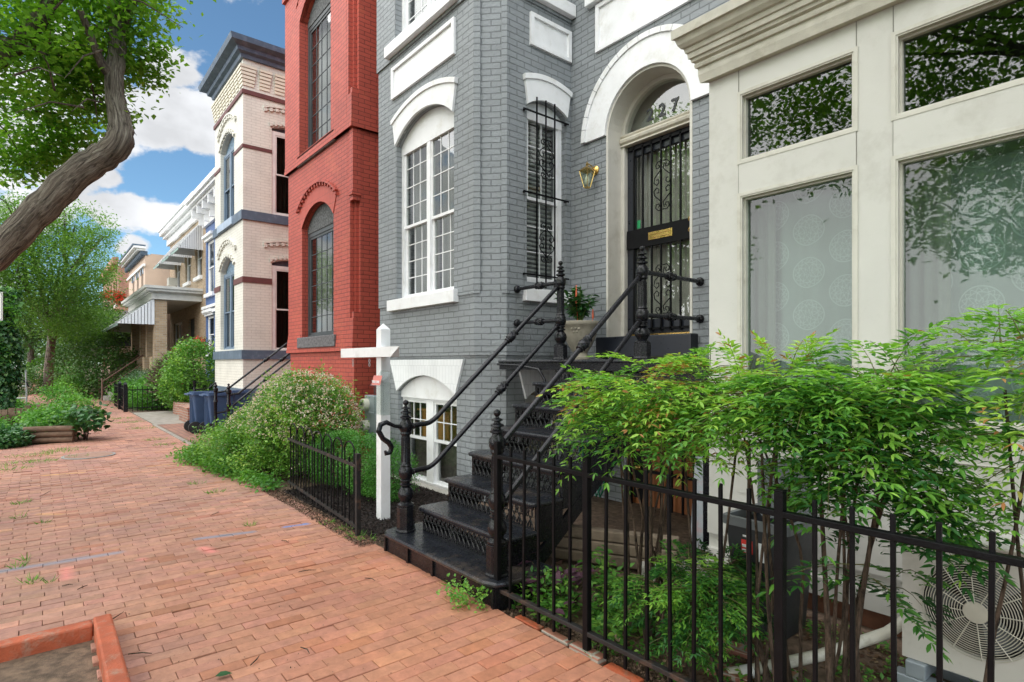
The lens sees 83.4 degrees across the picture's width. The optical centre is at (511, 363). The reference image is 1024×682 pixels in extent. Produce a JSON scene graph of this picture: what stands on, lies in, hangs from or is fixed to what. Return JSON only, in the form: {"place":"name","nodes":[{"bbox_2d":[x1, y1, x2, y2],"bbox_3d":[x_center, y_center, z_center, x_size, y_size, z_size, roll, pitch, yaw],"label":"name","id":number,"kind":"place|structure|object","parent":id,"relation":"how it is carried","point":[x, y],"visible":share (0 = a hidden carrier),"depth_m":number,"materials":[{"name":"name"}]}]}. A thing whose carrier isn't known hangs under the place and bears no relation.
{"place":"outdoors","nodes":[
{"label":"outdoors","id":0,"kind":"place"},
{"bbox_2d":[16,383,30,401],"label":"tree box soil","id":1,"kind":"object","parent":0,"point":[22,392],"depth_m":27.08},
{"bbox_2d":[1,273,92,382],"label":"street tree","id":2,"kind":"object","parent":1,"relation":"on","point":[28,345],"visible":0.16,"depth_m":41.86,"materials":[{"name":"green plant"}]},
{"bbox_2d":[29,404,64,446],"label":"tree box soil","id":3,"kind":"object","parent":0,"point":[43,443],"depth_m":10.88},
{"bbox_2d":[0,286,28,409],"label":"ivy covered tree","id":4,"kind":"object","parent":3,"relation":"on","point":[10,376],"visible":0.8,"depth_m":13.48,"materials":[{"name":"green plant"}]},
{"bbox_2d":[0,423,37,448],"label":"ivy ground cover","id":5,"kind":"object","parent":3,"relation":"on","point":[9,436],"visible":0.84,"depth_m":10.35,"materials":[{"name":"green plant"}]},
{"bbox_2d":[0,405,46,424],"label":"planter box","id":6,"kind":"object","parent":3,"relation":"on","point":[10,412],"visible":0.22,"depth_m":12.80,"materials":[{"name":"wood"}]},
{"bbox_2d":[0,395,90,438],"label":"tree box weeds","id":7,"kind":"object","parent":3,"relation":"on","point":[39,416],"visible":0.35,"depth_m":11.20,"materials":[{"name":"green plant"}]},
{"bbox_2d":[0,365,175,458],"bbox_3d":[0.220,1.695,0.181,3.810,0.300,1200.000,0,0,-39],"label":"sidewalk bed","id":8,"kind":"object","parent":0,"point":[103,431],"visible":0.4,"depth_m":11.95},
{"bbox_2d":[9,365,61,395],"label":"clipped hedge","id":9,"kind":"object","parent":8,"relation":"on","point":[31,379],"visible":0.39,"depth_m":28.18,"materials":[{"name":"green plant"}]},
{"bbox_2d":[23,356,82,382],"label":"round bush","id":10,"kind":"object","parent":8,"relation":"on","point":[39,360],"visible":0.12,"depth_m":43.16,"materials":[{"name":"green plant"}]},
{"bbox_2d":[0,184,137,393],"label":"street tree","id":11,"kind":"object","parent":8,"relation":"on","point":[62,291],"visible":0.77,"depth_m":21.74,"materials":[{"name":"green plant"}]},
{"bbox_2d":[54,359,92,389],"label":"round bush","id":12,"kind":"object","parent":8,"relation":"on","point":[70,371],"visible":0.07,"depth_m":32.72,"materials":[{"name":"green plant"}]},
{"bbox_2d":[152,424,191,444],"bbox_3d":[-7.261,1.593,12.221,0.080,0.214,4.700,0,0,-39],"label":"stone edging","id":13,"kind":"object","parent":8,"relation":"on","point":[181,439],"visible":0.21,"depth_m":11.83,"materials":[{"name":"concrete"}]},
{"bbox_2d":[0,0,284,364],"label":"sky","id":14,"kind":"structure","parent":0,"point":[173,152],"materials":[{"name":"blue"}]},
{"bbox_2d":[133,411,184,424],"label":"concrete path","id":15,"kind":"structure","parent":0,"point":[163,417],"depth_m":15.76,"materials":[{"name":"concrete"}]},
{"bbox_2d":[159,423,236,442],"bbox_3d":[-6.854,1.596,12.750,1.180,0.208,4.000,0,0,-39],"label":"brick apron","id":16,"kind":"object","parent":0,"point":[179,430],"visible":0.21,"depth_m":12.56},
{"bbox_2d":[184,391,213,433],"bbox_3d":[-6.740,1.058,12.517,0.640,0.885,0.545,0,0,-39],"label":"wheeled bin","id":17,"kind":"object","parent":16,"relation":"on","point":[196,410],"visible":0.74,"depth_m":12.29,"materials":[{"name":"blue plastic"}]},
{"bbox_2d":[198,392,234,435],"bbox_3d":[-6.228,1.058,12.161,0.640,0.885,0.545,0,0,-39],"label":"wheeled bin","id":18,"kind":"object","parent":16,"relation":"on","point":[209,406],"visible":0.57,"depth_m":12.01,"materials":[{"name":"blue plastic"}]},
{"bbox_2d":[221,390,249,423],"bbox_3d":[-6.318,1.058,13.058,0.640,0.885,0.545,0,0,-39],"label":"wheeled bin","id":19,"kind":"object","parent":16,"relation":"on","point":[240,395],"visible":0.16,"depth_m":12.96,"materials":[{"name":"blue plastic"}]},
{"bbox_2d":[212,342,290,431],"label":"iron stair rails","id":20,"kind":"object","parent":16,"relation":"on","point":[228,391],"visible":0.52,"depth_m":11.71,"materials":[{"name":"metal"}]},
{"bbox_2d":[0,396,630,681],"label":"sidewalk","id":21,"kind":"structure","parent":0,"point":[378,643],"depth_m":3.86,"materials":[{"name":"brick"}]},
{"bbox_2d":[23,426,77,443],"bbox_3d":[-8.874,1.338,11.545,0.789,0.327,1.804,0,0,-15],"label":"log planter edge","id":22,"kind":"object","parent":21,"relation":"on","point":[53,434],"visible":0.84,"depth_m":10.77,"materials":[{"name":"wood"}]},
{"bbox_2d":[25,373,103,412],"bbox_3d":[-14.697,1.035,18.829,1.870,1.310,13.121,0,0,-38],"label":"weedy bush","id":23,"kind":"object","parent":21,"relation":"on","point":[70,396],"visible":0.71,"depth_m":17.36,"materials":[{"name":"green plant"}]},
{"bbox_2d":[0,614,130,681],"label":"timber tree box","id":24,"kind":"object","parent":21,"relation":"on","point":[112,664],"visible":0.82,"depth_m":2.99,"materials":[{"name":"orange paint"}]},
{"bbox_2d":[0,640,101,681],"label":"tree box soil","id":25,"kind":"object","parent":24,"relation":"in","point":[72,663],"depth_m":2.87,"materials":[{"name":"soil"}]},
{"bbox_2d":[47,401,117,439],"bbox_3d":[-8.383,1.132,11.220,1.104,0.788,1.252,0,0,-39],"label":"leafy sprout","id":26,"kind":"object","parent":21,"relation":"on","point":[85,422],"visible":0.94,"depth_m":11.12,"materials":[{"name":"green plant"}]},
{"bbox_2d":[61,452,115,459],"bbox_3d":[-6.859,1.503,9.316,0.720,0.034,0.720,0,0,-39],"label":"manhole cover","id":27,"kind":"object","parent":21,"relation":"on","point":[87,455],"visible":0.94,"depth_m":9.26,"materials":[{"name":"grey metal"}]},
{"bbox_2d":[0,0,215,271],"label":"street tree","id":28,"kind":"object","parent":21,"relation":"on","point":[107,58],"visible":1,"depth_m":6.15,"materials":[{"name":"green plant"}]},
{"bbox_2d":[114,381,172,412],"bbox_3d":[-11.855,1.045,19.891,3.025,0.950,3.433,0,0,-39],"label":"iron garden fence","id":29,"kind":"object","parent":21,"relation":"on","point":[120,389],"visible":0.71,"depth_m":18.11,"materials":[{"name":"metal"}]},
{"bbox_2d":[166,442,286,492],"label":"edge weeds","id":30,"kind":"object","parent":21,"relation":"on","point":[262,479],"visible":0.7,"depth_m":7.54,"materials":[{"name":"green plant"}]},
{"bbox_2d":[0,416,602,657],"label":"sidewalk grass","id":31,"kind":"structure","parent":21,"relation":"on","point":[30,500],"depth_m":6.63,"materials":[{"name":"green plant"}]},
{"bbox_2d":[61,454,544,681],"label":"sidewalk crumbs","id":32,"kind":"object","parent":21,"relation":"on","point":[243,577],"visible":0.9,"depth_m":3.98,"materials":[{"name":"soil"}]},
{"bbox_2d":[261,487,379,546],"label":"crumbly soil","id":33,"kind":"structure","parent":21,"relation":"on","point":[276,493],"depth_m":5.57,"materials":[{"name":"soil"}]},
{"bbox_2d":[436,573,491,612],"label":"clover clump","id":34,"kind":"object","parent":21,"relation":"on","point":[465,584],"visible":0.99,"depth_m":3.52,"materials":[{"name":"green plant"}]},
{"bbox_2d":[60,365,950,681],"bbox_3d":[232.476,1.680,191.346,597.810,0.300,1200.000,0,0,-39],"label":"garden ground","id":35,"kind":"structure","parent":0,"point":[678,521],"depth_m":3.54,"materials":[{"name":"soil"}]},
{"bbox_2d":[34,289,130,394],"bbox_3d":[-21.049,-1.207,29.341,5.824,5.614,6.854,0,0,-39],"label":"garden tree","id":36,"kind":"object","parent":35,"relation":"on","point":[128,334],"visible":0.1,"depth_m":28.77,"materials":[{"name":"green plant"}]},
{"bbox_2d":[42,333,141,399],"bbox_3d":[-17.949,0.374,25.157,4.836,3.501,3.818,0,0,13],"label":"dark hedge","id":37,"kind":"object","parent":35,"relation":"on","point":[111,363],"visible":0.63,"depth_m":24.50,"materials":[{"name":"green plant"}]},
{"bbox_2d":[98,289,127,307],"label":"red crape myrtle","id":38,"kind":"object","parent":35,"relation":"on","point":[122,297],"visible":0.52,"depth_m":32.75,"materials":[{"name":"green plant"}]},
{"bbox_2d":[99,257,128,312],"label":"orange brick rowhouse","id":39,"kind":"structure","parent":35,"relation":"on","point":[124,284],"depth_m":39.72,"materials":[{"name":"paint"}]},
{"bbox_2d":[117,366,151,385],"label":"blue green shrub","id":40,"kind":"object","parent":35,"relation":"on","point":[140,373],"visible":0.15,"depth_m":20.94,"materials":[{"name":"green plant"}]},
{"bbox_2d":[105,243,169,392],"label":"tan stucco rowhouse","id":41,"kind":"structure","parent":35,"relation":"on","point":[140,263],"depth_m":28.94,"materials":[{"name":"paint"}]},
{"bbox_2d":[106,370,171,410],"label":"garden perennials","id":42,"kind":"object","parent":35,"relation":"on","point":[140,385],"visible":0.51,"depth_m":18.82,"materials":[{"name":"green plant"}]},
{"bbox_2d":[98,191,205,400],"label":"tan brick porch house","id":43,"kind":"structure","parent":35,"relation":"on","point":[180,299],"depth_m":23.68,"materials":[{"name":"white paint"}]},
{"bbox_2d":[175,322,181,354],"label":"window","id":44,"kind":"structure","parent":43,"relation":"in","point":[178,326],"depth_m":27.16,"materials":[{"name":"glass"}]},
{"bbox_2d":[198,250,201,274],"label":"window","id":45,"kind":"structure","parent":43,"relation":"in","point":[199,251],"depth_m":23.58,"materials":[{"name":"glass"}]},
{"bbox_2d":[143,350,204,402],"bbox_3d":[-11.247,0.494,19.268,2.197,2.033,2.739,0,0,-39],"label":"bare twiggy bush","id":46,"kind":"object","parent":35,"relation":"on","point":[154,371],"visible":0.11,"depth_m":18.74,"materials":[{"name":"green plant"}]},
{"bbox_2d":[173,401,189,414],"bbox_3d":[-9.163,1.345,17.584,2.053,0.410,2.806,0,0,-39],"label":"round brick planter","id":47,"kind":"object","parent":35,"relation":"on","point":[175,408],"visible":0.05,"depth_m":16.69,"materials":[{"name":"brick"}]},
{"bbox_2d":[151,334,214,410],"bbox_3d":[-9.577,0.332,17.249,2.041,2.408,2.799,0,0,-39],"label":"rounded viburnum","id":48,"kind":"object","parent":35,"relation":"on","point":[175,372],"visible":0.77,"depth_m":16.77,"materials":[{"name":"green plant"}]},
{"bbox_2d":[178,404,189,421],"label":"brick wall","id":49,"kind":"structure","parent":35,"relation":"on","point":[184,413],"depth_m":14.61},
{"bbox_2d":[184,167,214,381],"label":"blue brick rowhouse","id":50,"kind":"structure","parent":35,"relation":"on","point":[199,202],"depth_m":21.46,"materials":[{"name":"white paint"}]},
{"bbox_2d":[208,239,213,292],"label":"window","id":51,"kind":"structure","parent":50,"relation":"in","point":[209,244],"depth_m":22.12,"materials":[{"name":"white paint"}]},
{"bbox_2d":[208,315,213,348],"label":"window","id":52,"kind":"structure","parent":50,"relation":"in","point":[210,317],"depth_m":22.12,"materials":[{"name":"white paint"}]},
{"bbox_2d":[198,31,290,424],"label":"cream brick rowhouse","id":53,"kind":"structure","parent":35,"relation":"on","point":[242,85],"depth_m":14.27,"materials":[{"name":"beige brick"}]},
{"bbox_2d":[224,271,233,349],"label":"window","id":54,"kind":"structure","parent":53,"relation":"in","point":[228,278],"depth_m":15.35,"materials":[{"name":"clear glass"}]},
{"bbox_2d":[224,146,233,220],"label":"window","id":55,"kind":"structure","parent":53,"relation":"in","point":[228,158],"depth_m":15.35,"materials":[{"name":"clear glass"}]},
{"bbox_2d":[272,265,287,350],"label":"window","id":56,"kind":"structure","parent":53,"relation":"in","point":[279,273],"depth_m":14.59,"materials":[{"name":"glass"}]},
{"bbox_2d":[272,131,287,215],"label":"window","id":57,"kind":"structure","parent":53,"relation":"in","point":[279,181],"depth_m":14.59,"materials":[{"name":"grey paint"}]},
{"bbox_2d":[174,358,369,479],"bbox_3d":[-3.461,0.790,8.215,2.012,1.723,3.605,0,0,-62],"label":"flowering shrub","id":58,"kind":"object","parent":35,"relation":"on","point":[267,453],"visible":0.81,"depth_m":7.54,"materials":[{"name":"green plant"}]},
{"bbox_2d":[282,0,379,458],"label":"red brick rowhouse","id":59,"kind":"structure","parent":35,"relation":"on","point":[331,172],"depth_m":9.62,"materials":[{"name":"brick"}]},
{"bbox_2d":[308,2,330,147],"bbox_3d":[-3.308,-5.105,10.372,0.235,2.410,1.480,0,0,-39],"label":"window","id":60,"kind":"structure","parent":59,"relation":"in","point":[324,38],"depth_m":10.63,"materials":[{"name":"paint"}]},
{"bbox_2d":[308,223,333,336],"bbox_3d":[-3.308,-1.455,10.372,0.235,1.950,1.480,0,0,-39],"label":"window","id":61,"kind":"structure","parent":59,"relation":"in","point":[325,247],"depth_m":10.63,"materials":[{"name":"glass"}]},
{"bbox_2d":[279,476,513,545],"bbox_3d":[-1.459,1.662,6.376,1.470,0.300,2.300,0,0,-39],"label":"mulch bed","id":62,"kind":"object","parent":35,"relation":"on","point":[392,510],"visible":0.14,"depth_m":6.15,"materials":[{"name":"wood"}]},
{"bbox_2d":[288,423,360,535],"bbox_3d":[-2.004,1.113,5.921,0.042,0.834,2.317,0,0,-36],"label":"hoop top fence","id":63,"kind":"object","parent":62,"relation":"on","point":[355,464],"visible":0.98,"depth_m":5.57,"materials":[{"name":"black metal"}]},
{"bbox_2d":[299,427,422,501],"bbox_3d":[-1.890,1.195,6.901,0.941,0.833,2.223,0,0,-39],"label":"boxwood hedge","id":64,"kind":"object","parent":62,"relation":"on","point":[369,466],"visible":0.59,"depth_m":6.65,"materials":[{"name":"green plant"}]},
{"bbox_2d":[341,324,398,519],"bbox_3d":[-1.427,0.581,5.722,0.210,1.937,1.210,0,0,-39],"label":"sign post","id":65,"kind":"object","parent":62,"relation":"on","point":[383,351],"visible":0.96,"depth_m":5.56,"materials":[{"name":"white paint"}]},
{"bbox_2d":[515,615,543,631],"bbox_3d":[0.099,1.525,3.342,0.050,0.049,0.205,0,0,-39],"label":"edging brick","id":66,"kind":"object","parent":35,"relation":"on","point":[529,623],"visible":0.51,"depth_m":3.33,"materials":[{"name":"brick"}]},
{"bbox_2d":[376,246,708,610],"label":"iron staircase","id":67,"kind":"structure","parent":35,"relation":"on","point":[437,543],"depth_m":4.43,"materials":[{"name":"metal"}]},
{"bbox_2d":[564,320,598,358],"bbox_3d":[0.742,-0.244,6.258,0.439,0.418,0.439,0,0,-39],"label":"stone urn","id":68,"kind":"object","parent":67,"relation":"on","point":[575,331],"visible":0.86,"depth_m":6.10,"materials":[{"name":"stone"}]},
{"bbox_2d":[555,284,599,319],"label":"potted plant","id":69,"kind":"object","parent":68,"relation":"in","point":[577,309],"visible":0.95,"depth_m":6.20,"materials":[{"name":"green plant"}]},
{"bbox_2d":[377,0,728,515],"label":"gray brick rowhouse","id":70,"kind":"structure","parent":35,"relation":"on","point":[462,83],"depth_m":6.54,"materials":[{"name":"grey brick"}]},
{"bbox_2d":[359,395,375,447],"bbox_3d":[-1.965,0.820,8.006,0.199,0.740,0.380,0,0,-39],"label":"electric meter cabinet","id":71,"kind":"object","parent":70,"relation":"attached to","point":[368,405],"visible":0.52,"depth_m":7.99,"materials":[{"name":"grey metal"}]},
{"bbox_2d":[402,0,435,30],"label":"window","id":72,"kind":"structure","parent":70,"relation":"in","point":[420,5],"depth_m":7.70,"materials":[{"name":"white paint"}]},
{"bbox_2d":[402,130,453,297],"bbox_3d":[-0.961,-1.883,7.269,0.235,2.075,1.378,0,0,-39],"label":"window","id":73,"kind":"structure","parent":70,"relation":"in","point":[427,210],"depth_m":7.36,"materials":[{"name":"white paint"}]},
{"bbox_2d":[403,397,456,490],"bbox_3d":[-0.819,0.975,7.395,0.565,1.110,1.400,0,0,-39],"label":"window","id":74,"kind":"structure","parent":70,"relation":"in","point":[435,437],"depth_m":7.25,"materials":[{"name":"white paint"}]},
{"bbox_2d":[525,395,558,457],"bbox_3d":[0.313,0.805,6.763,0.600,0.870,0.080,0,0,-39],"label":"window","id":75,"kind":"structure","parent":70,"relation":"in","point":[530,398],"depth_m":6.68,"materials":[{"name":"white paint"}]},
{"bbox_2d":[527,119,560,282],"bbox_3d":[0.308,-1.915,6.785,0.620,1.970,0.170,0,0,-39],"label":"window","id":76,"kind":"structure","parent":70,"relation":"in","point":[530,197],"depth_m":6.87,"materials":[{"name":"white paint"}]},
{"bbox_2d":[523,97,568,288],"bbox_3d":[0.393,-1.940,6.627,0.710,2.160,0.063,0,0,-39],"label":"window guard","id":77,"kind":"object","parent":70,"relation":"attached to","point":[545,195],"visible":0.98,"depth_m":6.60,"materials":[{"name":"black paint"}]},
{"bbox_2d":[579,162,598,188],"bbox_3d":[0.883,-2.143,6.555,0.206,0.305,0.131,0,0,-39],"label":"wall lantern","id":78,"kind":"object","parent":70,"relation":"attached to","point":[587,169],"depth_m":6.52,"materials":[{"name":"gold metal"}]},
{"bbox_2d":[627,126,689,333],"bbox_3d":[1.609,-1.403,6.220,0.150,2.145,0.957,0,0,-39],"label":"front door","id":79,"kind":"structure","parent":70,"relation":"in","point":[670,232],"depth_m":6.25,"materials":[{"name":"black paint"}]},
{"bbox_2d":[633,397,702,515],"bbox_3d":[1.690,1.160,5.924,0.040,1.680,1.100,0,0,-39],"label":"basement door","id":80,"kind":"structure","parent":70,"relation":"in","point":[676,501],"depth_m":5.91,"materials":[{"name":"wood"}]},
{"bbox_2d":[671,0,1023,637],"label":"white shopfront","id":81,"kind":"object","parent":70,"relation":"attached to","point":[866,169],"visible":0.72,"depth_m":3.42,"materials":[{"name":"paint"}]},
{"bbox_2d":[737,46,857,164],"bbox_3d":[1.808,-1.603,3.663,0.082,0.494,0.749,0,0,-39],"label":"window","id":82,"kind":"structure","parent":81,"relation":"in","point":[850,55],"depth_m":3.66,"materials":[{"name":"paint"}]},
{"bbox_2d":[737,165,857,408],"bbox_3d":[1.884,-0.394,3.713,0.263,1.548,0.809,0,0,-39],"label":"window","id":83,"kind":"structure","parent":81,"relation":"in","point":[797,243],"depth_m":3.84,"materials":[{"name":"glass"}]},
{"bbox_2d":[891,0,1023,120],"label":"window","id":84,"kind":"structure","parent":81,"relation":"in","point":[974,8],"depth_m":3.10,"materials":[{"name":"paint"}]},
{"bbox_2d":[891,124,1023,431],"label":"window","id":85,"kind":"structure","parent":81,"relation":"in","point":[957,207],"depth_m":3.17,"materials":[{"name":"glass"}]},
{"bbox_2d":[541,627,572,647],"bbox_3d":[0.248,1.522,3.160,0.051,0.057,0.205,0,0,-39],"label":"edging brick","id":86,"kind":"object","parent":35,"relation":"on","point":[559,638],"visible":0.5,"depth_m":3.14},
{"bbox_2d":[518,552,612,614],"bbox_3d":[0.274,1.403,3.636,0.625,0.242,0.729,0,0,-39],"label":"plant","id":87,"kind":"object","parent":35,"relation":"on","point":[577,575],"visible":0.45,"depth_m":3.58,"materials":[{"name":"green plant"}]},
{"bbox_2d":[502,605,667,681],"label":"crumbly soil","id":88,"kind":"structure","parent":35,"relation":"on","point":[617,659],"depth_m":3.05,"materials":[{"name":"soil"}]},
{"bbox_2d":[569,641,606,665],"bbox_3d":[0.391,1.516,2.974,0.067,0.069,0.205,0,0,-39],"label":"edging brick","id":89,"kind":"object","parent":35,"relation":"on","point":[596,656],"visible":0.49,"depth_m":2.94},
{"bbox_2d":[512,545,677,653],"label":"garden weeds","id":90,"kind":"object","parent":35,"relation":"on","point":[597,625],"visible":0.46,"depth_m":3.45,"materials":[{"name":"green plant"}]},
{"bbox_2d":[549,524,678,568],"bbox_3d":[0.728,1.375,4.306,1.007,0.248,0.116,0,0,22],"label":"timber edging","id":91,"kind":"object","parent":35,"relation":"on","point":[615,542],"visible":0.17,"depth_m":4.27,"materials":[{"name":"wood"}]},
{"bbox_2d":[603,662,643,681],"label":"edging brick","id":92,"kind":"object","parent":35,"relation":"on","point":[621,671],"visible":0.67,"depth_m":2.79,"materials":[{"name":"brick"}]},
{"bbox_2d":[536,341,778,644],"bbox_3d":[0.783,0.707,3.167,1.120,1.650,1.492,0,0,-39],"label":"nandina shrub","id":93,"kind":"object","parent":35,"relation":"on","point":[638,414],"visible":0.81,"depth_m":2.99,"materials":[{"name":"green plant"}]},
{"bbox_2d":[641,559,710,582],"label":"concrete kerb","id":94,"kind":"structure","parent":35,"relation":"on","point":[643,566],"depth_m":4.07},
{"bbox_2d":[691,456,702,549],"bbox_3d":[1.514,1.060,4.375,0.220,0.680,0.255,0,0,-39],"label":"downspout","id":95,"kind":"object","parent":94,"relation":"on","point":[699,510],"visible":0.08,"depth_m":4.36,"materials":[{"name":"metal"}]},
{"bbox_2d":[599,539,773,680],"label":"nandina shrub","id":96,"kind":"object","parent":35,"relation":"on","point":[682,594],"visible":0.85,"depth_m":2.65,"materials":[{"name":"green plant"}]},
{"bbox_2d":[505,566,905,681],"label":"leaf litter","id":97,"kind":"object","parent":35,"relation":"on","point":[710,677],"visible":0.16,"depth_m":3.00,"materials":[{"name":"plant"}]},
{"bbox_2d":[667,538,773,652],"bbox_3d":[1.177,1.272,3.119,0.647,0.518,0.663,0,0,-23],"label":"nandina shrub","id":98,"kind":"object","parent":35,"relation":"on","point":[735,562],"visible":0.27,"depth_m":3.07,"materials":[{"name":"green plant"}]},
{"bbox_2d":[705,660,752,681],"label":"loose brick","id":99,"kind":"object","parent":35,"relation":"on","point":[735,677],"visible":0.29,"depth_m":2.78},
{"bbox_2d":[710,639,754,658],"bbox_3d":[1.179,1.522,3.068,0.210,0.035,0.104,0,0,39],"label":"loose brick","id":100,"kind":"object","parent":35,"relation":"on","point":[738,649],"visible":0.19,"depth_m":3.02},
{"bbox_2d":[627,433,884,681],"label":"bare canes","id":101,"kind":"object","parent":35,"relation":"on","point":[828,648],"visible":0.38,"depth_m":2.55,"materials":[{"name":"brown plant"}]},
{"bbox_2d":[494,441,1023,681],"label":"picket fence","id":102,"kind":"object","parent":35,"relation":"on","point":[780,513],"visible":0.94,"depth_m":2.43,"materials":[{"name":"metal"}]},
{"bbox_2d":[723,458,818,639],"bbox_3d":[1.506,1.034,3.316,0.426,0.972,0.410,0,0,-39],"label":"waste bin","id":103,"kind":"object","parent":35,"relation":"on","point":[737,528],"visible":0.37,"depth_m":3.22,"materials":[{"name":"grey plastic"}]},
{"bbox_2d":[630,328,919,681],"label":"nandina shrub","id":104,"kind":"object","parent":35,"relation":"on","point":[730,417],"visible":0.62,"depth_m":2.56,"materials":[{"name":"green plant"}]},
{"bbox_2d":[607,605,972,681],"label":"garden weeds","id":105,"kind":"object","parent":35,"relation":"on","point":[868,670],"visible":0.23,"depth_m":2.87,"materials":[{"name":"green plant"}]},
{"bbox_2d":[726,616,901,677],"bbox_3d":[1.524,1.403,2.835,0.949,0.297,0.074,0,0,-4],"label":"drain pipe","id":106,"kind":"object","parent":35,"relation":"on","point":[875,636],"visible":0.4,"depth_m":2.82,"materials":[{"name":"white plastic"}]},
{"bbox_2d":[712,319,1023,681],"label":"nandina shrub","id":107,"kind":"object","parent":35,"relation":"on","point":[909,424],"visible":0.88,"depth_m":2.17,"materials":[{"name":"green plant"}]},
{"bbox_2d":[882,304,1023,681],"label":"nandina shrub","id":108,"kind":"object","parent":35,"relation":"on","point":[1008,438],"visible":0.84,"depth_m":2.06,"materials":[{"name":"green plant"}]},
{"bbox_2d":[897,520,1023,681],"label":"air conditioner unit","id":109,"kind":"object","parent":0,"point":[965,639],"visible":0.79,"depth_m":2.58,"materials":[{"name":"beige metal"}]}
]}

